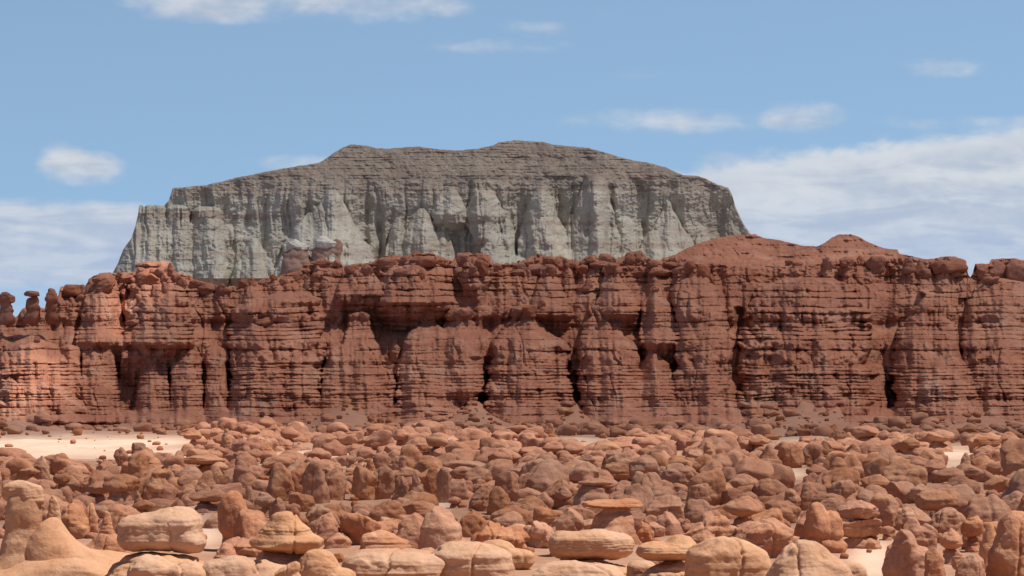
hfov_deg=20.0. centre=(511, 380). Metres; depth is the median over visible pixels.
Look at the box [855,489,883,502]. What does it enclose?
loaf rock
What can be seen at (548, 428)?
block boulder
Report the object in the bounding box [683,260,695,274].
rim boulder
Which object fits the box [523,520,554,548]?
lobed boulder
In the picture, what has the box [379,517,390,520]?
conical rock
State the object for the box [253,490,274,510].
domed boulder
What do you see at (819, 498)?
table rock
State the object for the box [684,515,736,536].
lobed boulder
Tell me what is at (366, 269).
rim boulder
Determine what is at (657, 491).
boulder
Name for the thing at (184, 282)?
rim boulder
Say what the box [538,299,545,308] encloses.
rim boulder
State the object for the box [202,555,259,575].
loaf rock
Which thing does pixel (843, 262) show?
rim boulder
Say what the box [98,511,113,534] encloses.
conical rock
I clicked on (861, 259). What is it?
rim boulder
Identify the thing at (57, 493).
block boulder
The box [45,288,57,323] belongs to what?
hoodoo
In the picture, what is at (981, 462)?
domed boulder
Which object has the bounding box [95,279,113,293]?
rim boulder
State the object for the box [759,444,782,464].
conical rock
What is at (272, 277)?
rim boulder
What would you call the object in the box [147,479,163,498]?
mushroom rock
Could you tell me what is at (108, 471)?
lobed boulder
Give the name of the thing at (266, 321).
rim boulder
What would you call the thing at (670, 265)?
rim boulder
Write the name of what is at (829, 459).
block boulder
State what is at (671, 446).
loaf rock
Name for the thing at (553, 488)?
domed boulder
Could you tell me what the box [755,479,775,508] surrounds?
conical rock
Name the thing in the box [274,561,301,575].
loaf rock
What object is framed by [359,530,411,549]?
rock
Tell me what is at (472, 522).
domed boulder
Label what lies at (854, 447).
conical rock
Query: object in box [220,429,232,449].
pointed rock
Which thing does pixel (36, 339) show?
rim boulder
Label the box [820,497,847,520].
domed boulder
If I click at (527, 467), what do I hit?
boulder
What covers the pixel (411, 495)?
loaf rock
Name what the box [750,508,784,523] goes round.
loaf rock
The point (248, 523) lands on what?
lobed boulder
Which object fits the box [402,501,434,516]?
table rock
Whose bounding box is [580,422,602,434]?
loaf rock
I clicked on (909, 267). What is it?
rim boulder
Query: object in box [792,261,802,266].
rim boulder
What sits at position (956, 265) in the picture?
rim boulder
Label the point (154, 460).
block boulder
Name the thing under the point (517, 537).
lobed boulder
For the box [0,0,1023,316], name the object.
sky
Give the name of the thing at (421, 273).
rim boulder
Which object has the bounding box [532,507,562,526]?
boulder
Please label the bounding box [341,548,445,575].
loaf rock
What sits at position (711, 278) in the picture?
rim boulder
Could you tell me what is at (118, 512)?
rock
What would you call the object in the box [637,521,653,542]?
boulder
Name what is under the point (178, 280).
rim boulder
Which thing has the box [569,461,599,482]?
mushroom rock
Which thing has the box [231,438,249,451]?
boulder
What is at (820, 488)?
domed boulder
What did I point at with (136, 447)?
block boulder
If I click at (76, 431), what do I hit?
scattered stones
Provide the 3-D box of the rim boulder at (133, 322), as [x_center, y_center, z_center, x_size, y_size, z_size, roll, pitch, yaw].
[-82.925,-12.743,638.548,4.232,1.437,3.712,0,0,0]
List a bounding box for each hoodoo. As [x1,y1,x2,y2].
[0,292,15,325]
[0,480,128,575]
[23,291,40,324]
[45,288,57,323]
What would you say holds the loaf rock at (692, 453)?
on the ground
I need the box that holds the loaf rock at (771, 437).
[764,434,778,439]
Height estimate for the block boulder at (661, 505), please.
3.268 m
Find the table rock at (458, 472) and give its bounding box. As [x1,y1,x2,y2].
[450,466,471,479]
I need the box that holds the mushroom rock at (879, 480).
[860,474,889,488]
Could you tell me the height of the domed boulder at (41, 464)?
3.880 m
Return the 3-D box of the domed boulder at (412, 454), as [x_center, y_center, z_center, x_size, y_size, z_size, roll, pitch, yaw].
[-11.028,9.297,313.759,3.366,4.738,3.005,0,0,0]
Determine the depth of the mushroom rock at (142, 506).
212.72 m
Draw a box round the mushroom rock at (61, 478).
[53,470,69,488]
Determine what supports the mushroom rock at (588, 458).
on the ground
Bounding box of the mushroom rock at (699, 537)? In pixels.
[691,530,714,543]
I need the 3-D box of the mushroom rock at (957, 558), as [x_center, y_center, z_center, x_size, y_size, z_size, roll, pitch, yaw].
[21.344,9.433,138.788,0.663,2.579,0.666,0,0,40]
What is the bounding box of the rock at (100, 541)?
[85,533,127,552]
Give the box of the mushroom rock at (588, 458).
[578,454,595,462]
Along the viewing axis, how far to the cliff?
619.76 m
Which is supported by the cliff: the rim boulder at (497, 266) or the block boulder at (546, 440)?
the rim boulder at (497, 266)
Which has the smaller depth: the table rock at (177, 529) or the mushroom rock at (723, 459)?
the table rock at (177, 529)
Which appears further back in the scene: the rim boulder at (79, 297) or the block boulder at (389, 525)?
the rim boulder at (79, 297)
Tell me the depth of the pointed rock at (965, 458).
286.40 m
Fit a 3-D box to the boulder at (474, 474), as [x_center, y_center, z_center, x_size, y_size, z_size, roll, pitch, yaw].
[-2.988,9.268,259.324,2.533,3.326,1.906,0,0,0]
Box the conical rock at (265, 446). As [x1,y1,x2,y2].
[259,443,276,460]
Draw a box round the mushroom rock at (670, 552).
[636,534,695,575]
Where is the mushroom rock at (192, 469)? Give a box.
[174,466,202,476]
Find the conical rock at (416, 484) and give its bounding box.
[410,471,423,491]
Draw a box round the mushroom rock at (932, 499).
[915,488,958,524]
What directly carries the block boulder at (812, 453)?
on the ground
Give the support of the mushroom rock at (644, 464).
on the ground
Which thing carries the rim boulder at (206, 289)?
on the cliff
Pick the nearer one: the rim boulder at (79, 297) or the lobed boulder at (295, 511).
the lobed boulder at (295, 511)
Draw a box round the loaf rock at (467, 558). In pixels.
[431,541,514,575]
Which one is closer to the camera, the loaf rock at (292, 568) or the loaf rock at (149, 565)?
the loaf rock at (149, 565)
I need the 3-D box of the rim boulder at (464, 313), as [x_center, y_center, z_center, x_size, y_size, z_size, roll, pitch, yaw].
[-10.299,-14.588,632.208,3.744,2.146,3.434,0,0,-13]
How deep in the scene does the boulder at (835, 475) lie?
247.69 m
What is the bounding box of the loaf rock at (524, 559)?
[482,539,534,569]
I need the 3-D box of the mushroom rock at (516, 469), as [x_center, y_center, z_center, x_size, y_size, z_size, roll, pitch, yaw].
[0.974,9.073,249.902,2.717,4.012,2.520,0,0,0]
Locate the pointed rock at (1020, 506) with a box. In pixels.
[1016,495,1023,511]
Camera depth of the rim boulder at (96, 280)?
653.36 m
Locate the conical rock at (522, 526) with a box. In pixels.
[513,524,527,546]
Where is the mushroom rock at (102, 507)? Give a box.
[95,500,118,518]
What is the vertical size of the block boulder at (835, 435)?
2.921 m
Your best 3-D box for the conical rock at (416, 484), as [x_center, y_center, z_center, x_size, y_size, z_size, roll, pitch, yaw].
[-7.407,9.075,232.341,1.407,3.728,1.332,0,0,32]
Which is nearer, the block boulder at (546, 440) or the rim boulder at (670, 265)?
the block boulder at (546, 440)
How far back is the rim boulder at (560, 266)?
660.05 m
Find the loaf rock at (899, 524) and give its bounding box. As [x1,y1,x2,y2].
[894,507,918,530]
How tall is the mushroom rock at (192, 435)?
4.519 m
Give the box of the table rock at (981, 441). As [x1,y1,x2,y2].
[973,436,1001,446]
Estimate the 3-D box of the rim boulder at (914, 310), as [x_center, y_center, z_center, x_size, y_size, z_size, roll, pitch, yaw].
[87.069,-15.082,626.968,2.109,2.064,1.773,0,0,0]
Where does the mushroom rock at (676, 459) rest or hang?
on the ground
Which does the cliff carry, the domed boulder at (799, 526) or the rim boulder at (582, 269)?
the rim boulder at (582, 269)
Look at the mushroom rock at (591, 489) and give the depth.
219.68 m
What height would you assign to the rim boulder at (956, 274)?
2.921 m
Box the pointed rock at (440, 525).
[418,506,462,548]
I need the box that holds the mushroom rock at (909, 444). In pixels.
[900,437,919,454]
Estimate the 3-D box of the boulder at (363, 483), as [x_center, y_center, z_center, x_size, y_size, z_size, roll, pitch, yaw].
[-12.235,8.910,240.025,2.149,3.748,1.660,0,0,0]
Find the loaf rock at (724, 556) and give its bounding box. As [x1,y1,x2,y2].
[684,536,771,575]
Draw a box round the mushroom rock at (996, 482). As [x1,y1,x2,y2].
[983,475,1009,492]
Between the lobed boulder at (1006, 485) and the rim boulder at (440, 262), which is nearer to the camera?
the lobed boulder at (1006, 485)
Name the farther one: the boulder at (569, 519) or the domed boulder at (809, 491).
the domed boulder at (809, 491)
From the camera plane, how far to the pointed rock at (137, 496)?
226.81 m
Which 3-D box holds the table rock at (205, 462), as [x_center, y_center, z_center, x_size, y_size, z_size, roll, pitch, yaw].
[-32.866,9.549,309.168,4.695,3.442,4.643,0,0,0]
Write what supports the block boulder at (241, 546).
on the ground
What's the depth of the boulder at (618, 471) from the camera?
273.46 m
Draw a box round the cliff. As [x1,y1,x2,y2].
[0,234,1023,429]
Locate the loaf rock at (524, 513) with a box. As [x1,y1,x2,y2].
[490,505,529,524]
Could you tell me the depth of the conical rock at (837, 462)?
285.41 m
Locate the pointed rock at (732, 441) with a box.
[721,434,740,449]
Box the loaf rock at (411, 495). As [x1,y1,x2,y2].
[403,490,438,505]
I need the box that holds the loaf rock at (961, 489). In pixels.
[937,484,976,496]
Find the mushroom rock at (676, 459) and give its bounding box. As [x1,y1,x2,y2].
[668,455,692,466]
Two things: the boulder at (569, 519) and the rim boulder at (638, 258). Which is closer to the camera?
the boulder at (569, 519)
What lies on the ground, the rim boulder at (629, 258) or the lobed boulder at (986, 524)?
the lobed boulder at (986, 524)
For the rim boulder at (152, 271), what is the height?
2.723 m
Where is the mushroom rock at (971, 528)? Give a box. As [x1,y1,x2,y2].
[960,516,983,552]
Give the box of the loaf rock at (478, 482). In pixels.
[473,479,489,492]
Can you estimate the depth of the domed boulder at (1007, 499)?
212.44 m
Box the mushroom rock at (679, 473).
[660,463,693,484]
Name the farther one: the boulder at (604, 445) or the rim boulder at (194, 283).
the rim boulder at (194, 283)
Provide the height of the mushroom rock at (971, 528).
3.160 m
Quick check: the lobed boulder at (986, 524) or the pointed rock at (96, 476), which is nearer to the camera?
the lobed boulder at (986, 524)
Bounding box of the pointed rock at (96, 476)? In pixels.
[85,470,108,496]
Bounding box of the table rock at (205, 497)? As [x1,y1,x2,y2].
[189,489,224,512]
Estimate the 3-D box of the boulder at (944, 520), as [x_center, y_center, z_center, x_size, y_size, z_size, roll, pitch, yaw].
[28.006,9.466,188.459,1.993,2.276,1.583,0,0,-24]
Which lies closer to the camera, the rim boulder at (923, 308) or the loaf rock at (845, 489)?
the loaf rock at (845, 489)
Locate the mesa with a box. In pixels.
[113,140,750,286]
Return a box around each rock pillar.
[217,490,247,544]
[244,486,254,509]
[703,442,715,456]
[784,488,802,511]
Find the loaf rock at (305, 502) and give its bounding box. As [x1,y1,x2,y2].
[288,492,314,511]
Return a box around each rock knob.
[281,239,310,274]
[311,236,342,260]
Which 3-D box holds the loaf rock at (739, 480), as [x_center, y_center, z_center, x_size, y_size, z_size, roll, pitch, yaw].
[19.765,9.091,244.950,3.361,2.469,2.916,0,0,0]
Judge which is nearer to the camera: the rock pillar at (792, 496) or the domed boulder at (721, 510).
the domed boulder at (721, 510)
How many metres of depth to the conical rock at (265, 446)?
359.58 m
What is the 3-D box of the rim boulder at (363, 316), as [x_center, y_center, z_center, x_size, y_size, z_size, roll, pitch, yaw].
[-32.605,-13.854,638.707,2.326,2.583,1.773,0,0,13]
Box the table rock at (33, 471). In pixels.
[17,467,39,480]
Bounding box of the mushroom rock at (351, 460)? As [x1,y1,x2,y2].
[346,454,357,467]
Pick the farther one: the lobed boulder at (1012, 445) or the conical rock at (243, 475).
the lobed boulder at (1012, 445)
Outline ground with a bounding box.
[0,400,1023,575]
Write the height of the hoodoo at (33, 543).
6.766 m
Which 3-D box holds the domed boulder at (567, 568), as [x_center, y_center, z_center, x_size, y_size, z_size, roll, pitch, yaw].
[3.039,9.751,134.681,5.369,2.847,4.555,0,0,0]
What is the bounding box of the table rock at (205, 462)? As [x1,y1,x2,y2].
[183,454,224,472]
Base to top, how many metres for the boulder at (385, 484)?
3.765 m
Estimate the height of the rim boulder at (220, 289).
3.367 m
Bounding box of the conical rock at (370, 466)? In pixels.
[366,458,375,470]
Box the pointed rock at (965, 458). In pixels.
[960,453,970,463]
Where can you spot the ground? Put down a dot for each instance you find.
(36, 445)
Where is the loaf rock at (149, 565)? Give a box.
[127,554,205,575]
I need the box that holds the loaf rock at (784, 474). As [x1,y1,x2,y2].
[771,463,794,488]
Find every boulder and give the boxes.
[0,468,10,480]
[5,456,33,480]
[34,336,39,342]
[34,456,49,479]
[41,494,60,520]
[43,489,62,500]
[49,453,79,475]
[61,499,89,538]
[63,284,80,295]
[75,294,84,301]
[80,284,86,294]
[82,475,90,492]
[85,503,98,532]
[92,275,115,286]
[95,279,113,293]
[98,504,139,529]
[100,465,119,495]
[113,447,128,465]
[120,274,134,283]
[126,319,140,325]
[127,453,149,477]
[131,442,145,454]
[133,286,139,295]
[135,272,159,285]
[136,294,141,303]
[139,468,181,489]
[148,457,161,464]
[149,268,155,275]
[151,284,154,296]
[155,266,167,278]
[160,273,168,282]
[161,282,168,293]
[167,262,173,276]
[171,271,178,282]
[175,275,182,286]
[180,480,197,490]
[181,278,186,288]
[189,279,205,288]
[197,283,214,295]
[197,469,229,487]
[202,513,217,528]
[216,283,225,296]
[224,468,234,482]
[224,536,261,556]
[225,288,231,294]
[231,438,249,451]
[233,508,266,538]
[238,279,247,288]
[248,276,255,285]
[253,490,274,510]
[254,317,273,326]
[257,430,274,436]
[258,280,266,286]
[266,463,294,500]
[268,497,285,517]
[269,274,277,281]
[278,277,288,285]
[287,459,300,469]
[290,507,308,526]
[291,462,308,493]
[293,273,300,281]
[302,461,329,503]
[303,279,309,290]
[304,457,325,463]
[306,505,339,525]
[309,512,341,543]
[310,272,319,282]
[311,260,330,266]
[319,280,325,288]
[322,467,330,474]
[323,504,348,523]
[325,468,346,500]
[333,260,341,267]
[340,512,381,544]
[344,265,358,273]
[351,466,376,499]
[358,312,368,321]
[361,264,373,274]
[367,312,377,320]
[368,500,405,521]
[373,466,394,499]
[376,258,396,268]
[378,519,398,531]
[391,515,409,522]
[392,456,406,470]
[393,268,411,276]
[394,476,408,499]
[396,497,408,503]
[396,513,423,548]
[398,256,408,264]
[400,445,421,468]
[409,255,435,267]
[418,270,424,279]
[426,467,438,496]
[436,259,443,267]
[436,468,450,502]
[437,453,455,462]
[445,441,472,452]
[447,310,453,320]
[453,267,462,277]
[455,309,472,317]
[456,254,469,265]
[460,510,487,536]
[464,465,492,491]
[468,266,477,273]
[470,486,489,510]
[471,521,529,547]
[474,253,489,262]
[474,259,488,276]
[478,437,514,462]
[483,459,513,468]
[487,486,508,514]
[488,463,510,479]
[492,511,524,526]
[493,263,501,271]
[495,471,518,501]
[508,525,527,549]
[512,269,523,275]
[512,306,522,317]
[514,262,525,269]
[514,495,545,506]
[517,432,543,446]
[519,473,531,489]
[521,458,543,473]
[522,305,537,317]
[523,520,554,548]
[525,459,568,492]
[528,263,543,274]
[531,560,623,575]
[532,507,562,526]
[535,454,553,459]
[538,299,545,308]
[538,437,565,446]
[542,256,554,263]
[544,423,553,433]
[545,479,569,507]
[546,264,556,276]
[552,487,578,508]
[553,258,558,266]
[555,508,584,530]
[557,263,563,270]
[558,438,584,455]
[561,278,569,285]
[561,505,594,519]
[562,459,596,470]
[565,262,578,267]
[576,264,588,275]
[581,278,592,292]
[585,256,592,263]
[587,507,601,514]
[589,261,608,268]
[591,305,599,315]
[593,440,621,450]
[599,253,611,262]
[602,305,614,316]
[603,462,628,481]
[604,262,619,274]
[606,447,637,463]
[613,483,653,512]
[625,252,634,264]
[631,471,662,487]
[633,270,646,277]
[634,252,644,263]
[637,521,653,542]
[645,260,658,268]
[646,495,684,519]
[648,269,671,276]
[650,452,667,466]
[651,486,674,496]
[652,286,658,292]
[660,262,676,268]
[662,480,676,495]
[672,266,682,274]
[676,490,686,503]
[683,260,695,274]
[684,499,711,522]
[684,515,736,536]
[685,483,710,503]
[688,468,725,505]
[694,454,722,472]
[697,264,709,277]
[698,436,731,452]
[703,429,736,438]
[708,274,713,283]
[711,500,750,518]
[722,466,735,481]
[726,482,732,488]
[728,451,743,466]
[731,518,793,557]
[733,457,773,480]
[737,485,753,492]
[753,478,787,494]
[766,539,853,575]
[768,372,775,379]
[770,500,801,522]
[777,443,804,467]
[785,260,792,265]
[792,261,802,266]
[793,482,826,493]
[793,510,806,537]
[800,482,817,510]
[801,502,847,552]
[803,443,823,464]
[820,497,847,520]
[821,440,833,456]
[822,256,833,270]
[822,452,849,470]
[822,467,861,492]
[830,430,845,440]
[838,267,842,276]
[839,257,853,267]
[843,453,861,467]
[846,453,867,462]
[856,255,864,265]
[864,457,888,476]
[865,256,885,273]
[870,493,899,527]
[878,445,900,460]
[882,457,927,485]
[901,257,916,274]
[903,517,937,548]
[904,483,928,503]
[910,306,918,314]
[915,260,924,275]
[918,449,942,473]
[919,304,927,312]
[919,508,934,515]
[920,267,930,278]
[924,547,945,575]
[927,306,934,313]
[929,260,947,274]
[930,507,965,534]
[931,509,958,534]
[939,258,967,272]
[941,489,959,494]
[950,272,961,277]
[955,494,972,513]
[956,427,979,433]
[963,494,1010,521]
[970,455,994,471]
[975,265,989,280]
[981,276,999,284]
[983,521,997,533]
[985,449,1000,461]
[985,510,1023,575]
[992,260,1005,277]
[1000,439,1023,467]
[1001,469,1023,498]
[1002,491,1023,503]
[1003,452,1023,476]
[1004,480,1009,489]
[1005,261,1023,281]
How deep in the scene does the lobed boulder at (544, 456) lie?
262.75 m
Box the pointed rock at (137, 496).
[134,491,142,502]
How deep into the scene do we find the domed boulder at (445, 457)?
279.87 m
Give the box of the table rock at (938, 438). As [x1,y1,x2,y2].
[924,430,954,451]
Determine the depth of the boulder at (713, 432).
390.27 m
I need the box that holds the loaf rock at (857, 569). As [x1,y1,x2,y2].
[844,561,867,575]
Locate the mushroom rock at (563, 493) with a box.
[555,486,571,509]
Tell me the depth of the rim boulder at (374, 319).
645.19 m
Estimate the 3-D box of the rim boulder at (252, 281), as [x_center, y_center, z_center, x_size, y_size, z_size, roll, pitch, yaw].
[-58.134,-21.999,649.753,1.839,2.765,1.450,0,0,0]
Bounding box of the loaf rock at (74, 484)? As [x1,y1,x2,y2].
[64,473,89,493]
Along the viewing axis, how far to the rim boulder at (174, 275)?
649.01 m
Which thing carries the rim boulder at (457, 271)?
on the cliff
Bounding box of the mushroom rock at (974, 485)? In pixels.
[947,475,980,493]
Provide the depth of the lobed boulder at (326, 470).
258.84 m
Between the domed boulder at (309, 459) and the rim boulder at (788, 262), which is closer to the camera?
the domed boulder at (309, 459)
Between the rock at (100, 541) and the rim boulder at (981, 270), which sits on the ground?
the rock at (100, 541)
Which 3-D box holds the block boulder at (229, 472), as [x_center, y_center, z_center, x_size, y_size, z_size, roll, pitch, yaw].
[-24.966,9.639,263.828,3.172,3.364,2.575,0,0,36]
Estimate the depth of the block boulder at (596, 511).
198.08 m
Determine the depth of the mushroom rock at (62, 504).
186.71 m
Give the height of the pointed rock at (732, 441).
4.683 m
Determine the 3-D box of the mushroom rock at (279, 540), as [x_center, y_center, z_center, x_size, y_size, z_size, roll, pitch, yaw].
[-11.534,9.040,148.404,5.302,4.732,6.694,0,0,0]
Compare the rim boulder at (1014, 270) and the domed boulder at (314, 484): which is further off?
the rim boulder at (1014, 270)
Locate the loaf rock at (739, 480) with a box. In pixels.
[729,473,757,487]
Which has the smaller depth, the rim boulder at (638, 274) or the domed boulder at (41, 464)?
the domed boulder at (41, 464)
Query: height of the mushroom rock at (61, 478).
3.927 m
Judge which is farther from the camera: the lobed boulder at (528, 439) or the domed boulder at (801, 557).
the lobed boulder at (528, 439)
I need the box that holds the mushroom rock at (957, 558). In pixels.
[951,551,963,575]
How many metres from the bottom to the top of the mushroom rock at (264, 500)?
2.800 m
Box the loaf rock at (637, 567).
[626,560,654,575]
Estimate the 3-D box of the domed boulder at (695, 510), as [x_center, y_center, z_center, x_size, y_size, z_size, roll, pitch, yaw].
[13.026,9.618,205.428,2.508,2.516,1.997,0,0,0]
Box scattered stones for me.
[0,397,1023,563]
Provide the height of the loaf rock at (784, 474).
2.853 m
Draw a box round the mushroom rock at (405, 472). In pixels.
[394,467,420,478]
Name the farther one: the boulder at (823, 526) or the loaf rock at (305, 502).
the loaf rock at (305, 502)
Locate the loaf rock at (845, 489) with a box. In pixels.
[828,479,855,498]
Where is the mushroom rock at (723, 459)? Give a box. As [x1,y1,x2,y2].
[712,453,731,466]
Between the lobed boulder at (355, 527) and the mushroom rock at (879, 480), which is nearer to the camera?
the lobed boulder at (355, 527)
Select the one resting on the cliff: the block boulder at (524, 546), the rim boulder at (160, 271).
the rim boulder at (160, 271)
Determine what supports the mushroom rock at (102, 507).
on the ground
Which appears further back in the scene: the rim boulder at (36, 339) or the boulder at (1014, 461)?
the rim boulder at (36, 339)
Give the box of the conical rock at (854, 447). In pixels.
[845,443,860,453]
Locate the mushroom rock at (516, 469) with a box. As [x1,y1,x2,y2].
[510,462,525,477]
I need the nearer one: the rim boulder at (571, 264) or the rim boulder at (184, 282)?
the rim boulder at (184, 282)
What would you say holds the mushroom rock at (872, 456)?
on the ground
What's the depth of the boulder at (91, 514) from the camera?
179.38 m
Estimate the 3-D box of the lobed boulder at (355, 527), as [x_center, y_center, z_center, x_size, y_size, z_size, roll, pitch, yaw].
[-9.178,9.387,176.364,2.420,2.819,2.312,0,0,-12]
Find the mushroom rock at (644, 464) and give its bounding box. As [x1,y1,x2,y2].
[629,455,659,474]
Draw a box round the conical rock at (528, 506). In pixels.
[521,503,535,510]
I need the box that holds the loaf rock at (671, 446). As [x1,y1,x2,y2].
[643,441,676,454]
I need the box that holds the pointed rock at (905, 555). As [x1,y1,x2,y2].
[881,529,927,575]
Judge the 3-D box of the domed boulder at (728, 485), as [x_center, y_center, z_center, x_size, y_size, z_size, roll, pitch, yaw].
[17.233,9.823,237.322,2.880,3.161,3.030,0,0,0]
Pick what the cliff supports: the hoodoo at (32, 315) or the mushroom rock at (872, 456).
the hoodoo at (32, 315)
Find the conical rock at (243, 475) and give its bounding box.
[232,460,256,488]
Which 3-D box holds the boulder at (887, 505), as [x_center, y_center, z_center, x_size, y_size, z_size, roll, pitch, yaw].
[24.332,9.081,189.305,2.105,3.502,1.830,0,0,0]
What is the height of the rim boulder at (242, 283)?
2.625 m
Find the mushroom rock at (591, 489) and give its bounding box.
[571,478,612,505]
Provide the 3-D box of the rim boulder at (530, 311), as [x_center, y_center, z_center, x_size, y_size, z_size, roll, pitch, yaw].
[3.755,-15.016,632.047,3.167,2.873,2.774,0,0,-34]
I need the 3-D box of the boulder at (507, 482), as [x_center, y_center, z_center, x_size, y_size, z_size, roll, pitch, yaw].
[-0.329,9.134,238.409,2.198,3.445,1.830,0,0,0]
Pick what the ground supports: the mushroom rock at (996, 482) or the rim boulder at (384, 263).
the mushroom rock at (996, 482)
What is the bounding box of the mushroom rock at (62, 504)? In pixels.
[58,501,68,512]
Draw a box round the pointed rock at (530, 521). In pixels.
[528,511,533,525]
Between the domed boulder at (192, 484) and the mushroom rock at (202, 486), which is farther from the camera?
the domed boulder at (192, 484)
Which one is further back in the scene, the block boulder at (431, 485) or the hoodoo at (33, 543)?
the block boulder at (431, 485)
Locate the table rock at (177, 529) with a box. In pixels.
[105,506,206,575]
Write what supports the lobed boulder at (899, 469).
on the ground
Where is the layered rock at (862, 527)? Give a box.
[837,500,881,549]
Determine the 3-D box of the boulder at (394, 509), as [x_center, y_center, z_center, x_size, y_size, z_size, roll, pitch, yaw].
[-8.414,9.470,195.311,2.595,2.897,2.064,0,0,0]
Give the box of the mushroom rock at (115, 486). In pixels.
[102,476,127,504]
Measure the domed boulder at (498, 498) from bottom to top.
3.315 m
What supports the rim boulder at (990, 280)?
on the cliff
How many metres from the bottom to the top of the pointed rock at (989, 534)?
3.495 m
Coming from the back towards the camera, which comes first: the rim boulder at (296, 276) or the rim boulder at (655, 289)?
the rim boulder at (296, 276)
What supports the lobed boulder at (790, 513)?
on the ground
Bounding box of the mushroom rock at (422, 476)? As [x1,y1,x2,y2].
[419,468,451,491]
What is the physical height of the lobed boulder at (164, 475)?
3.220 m
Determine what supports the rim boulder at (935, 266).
on the cliff
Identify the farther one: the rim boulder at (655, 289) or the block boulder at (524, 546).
the rim boulder at (655, 289)
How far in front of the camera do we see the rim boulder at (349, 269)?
653.41 m
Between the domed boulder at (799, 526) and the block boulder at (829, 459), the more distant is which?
the block boulder at (829, 459)
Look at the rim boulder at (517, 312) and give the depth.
633.79 m
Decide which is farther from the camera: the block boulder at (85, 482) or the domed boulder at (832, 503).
the block boulder at (85, 482)
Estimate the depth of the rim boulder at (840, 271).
651.15 m
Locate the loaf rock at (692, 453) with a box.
[685,449,702,458]
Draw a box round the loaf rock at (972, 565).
[956,554,984,575]
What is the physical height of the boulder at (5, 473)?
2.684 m
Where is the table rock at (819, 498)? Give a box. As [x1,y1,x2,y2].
[809,493,845,504]
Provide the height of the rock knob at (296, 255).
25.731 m
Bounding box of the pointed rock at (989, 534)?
[979,524,995,572]
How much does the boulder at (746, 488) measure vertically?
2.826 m
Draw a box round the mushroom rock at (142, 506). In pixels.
[133,500,154,512]
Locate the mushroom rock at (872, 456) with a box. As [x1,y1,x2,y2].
[862,453,888,468]
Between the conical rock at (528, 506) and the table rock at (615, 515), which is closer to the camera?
the table rock at (615, 515)
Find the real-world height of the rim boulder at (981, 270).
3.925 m
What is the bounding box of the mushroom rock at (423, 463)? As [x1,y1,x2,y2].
[413,455,442,472]
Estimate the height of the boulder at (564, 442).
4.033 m
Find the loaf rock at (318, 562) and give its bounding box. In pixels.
[299,549,355,575]
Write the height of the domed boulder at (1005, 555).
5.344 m
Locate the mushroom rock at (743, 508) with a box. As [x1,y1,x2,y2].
[723,495,762,525]
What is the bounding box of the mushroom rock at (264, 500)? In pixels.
[256,492,273,517]
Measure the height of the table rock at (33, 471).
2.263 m
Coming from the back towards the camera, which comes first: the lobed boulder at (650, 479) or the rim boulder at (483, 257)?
the rim boulder at (483, 257)
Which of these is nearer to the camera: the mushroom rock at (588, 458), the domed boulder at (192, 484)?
the domed boulder at (192, 484)
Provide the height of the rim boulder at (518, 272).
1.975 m
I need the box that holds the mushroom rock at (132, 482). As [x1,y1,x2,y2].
[106,473,140,504]
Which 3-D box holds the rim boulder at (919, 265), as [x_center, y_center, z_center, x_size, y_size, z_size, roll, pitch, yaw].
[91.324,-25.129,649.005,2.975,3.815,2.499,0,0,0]
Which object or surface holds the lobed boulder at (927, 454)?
on the ground
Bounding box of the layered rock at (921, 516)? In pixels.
[901,506,931,525]
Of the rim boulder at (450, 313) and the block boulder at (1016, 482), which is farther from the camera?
the rim boulder at (450, 313)
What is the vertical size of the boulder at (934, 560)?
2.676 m
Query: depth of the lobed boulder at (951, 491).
207.65 m
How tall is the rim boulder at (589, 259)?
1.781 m
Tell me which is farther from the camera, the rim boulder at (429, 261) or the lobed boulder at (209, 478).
the rim boulder at (429, 261)
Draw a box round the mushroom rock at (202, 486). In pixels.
[195,483,210,491]
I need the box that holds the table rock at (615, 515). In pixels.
[582,498,642,544]
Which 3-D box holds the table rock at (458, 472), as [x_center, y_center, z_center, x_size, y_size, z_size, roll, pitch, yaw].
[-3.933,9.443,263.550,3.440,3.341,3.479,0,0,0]
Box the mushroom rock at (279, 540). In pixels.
[249,511,323,575]
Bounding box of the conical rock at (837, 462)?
[829,457,847,470]
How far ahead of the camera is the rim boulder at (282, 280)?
651.74 m
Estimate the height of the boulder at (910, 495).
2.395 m
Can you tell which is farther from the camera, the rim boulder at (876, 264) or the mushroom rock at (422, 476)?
the rim boulder at (876, 264)
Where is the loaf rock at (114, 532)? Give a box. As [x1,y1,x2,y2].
[108,527,117,534]
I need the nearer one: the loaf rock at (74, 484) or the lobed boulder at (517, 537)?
the lobed boulder at (517, 537)
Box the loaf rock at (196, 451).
[186,448,222,457]
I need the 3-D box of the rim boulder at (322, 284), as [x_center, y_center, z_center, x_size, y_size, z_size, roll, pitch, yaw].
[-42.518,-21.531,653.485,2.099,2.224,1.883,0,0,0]
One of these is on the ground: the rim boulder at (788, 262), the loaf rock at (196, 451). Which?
the loaf rock at (196, 451)
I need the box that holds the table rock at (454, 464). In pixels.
[442,460,484,479]
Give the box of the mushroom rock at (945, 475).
[935,467,964,483]
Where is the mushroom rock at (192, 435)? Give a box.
[183,429,201,445]
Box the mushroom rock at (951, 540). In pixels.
[940,528,962,564]
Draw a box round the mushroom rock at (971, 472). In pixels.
[956,463,983,479]
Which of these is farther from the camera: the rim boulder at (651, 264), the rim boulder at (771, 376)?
the rim boulder at (651, 264)
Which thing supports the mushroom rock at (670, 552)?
on the ground
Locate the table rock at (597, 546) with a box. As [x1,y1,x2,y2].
[548,529,634,575]
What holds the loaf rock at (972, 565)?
on the ground
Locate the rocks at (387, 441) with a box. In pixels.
[0,402,1023,558]
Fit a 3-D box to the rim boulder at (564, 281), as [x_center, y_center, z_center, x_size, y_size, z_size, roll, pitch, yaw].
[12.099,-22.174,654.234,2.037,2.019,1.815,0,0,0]

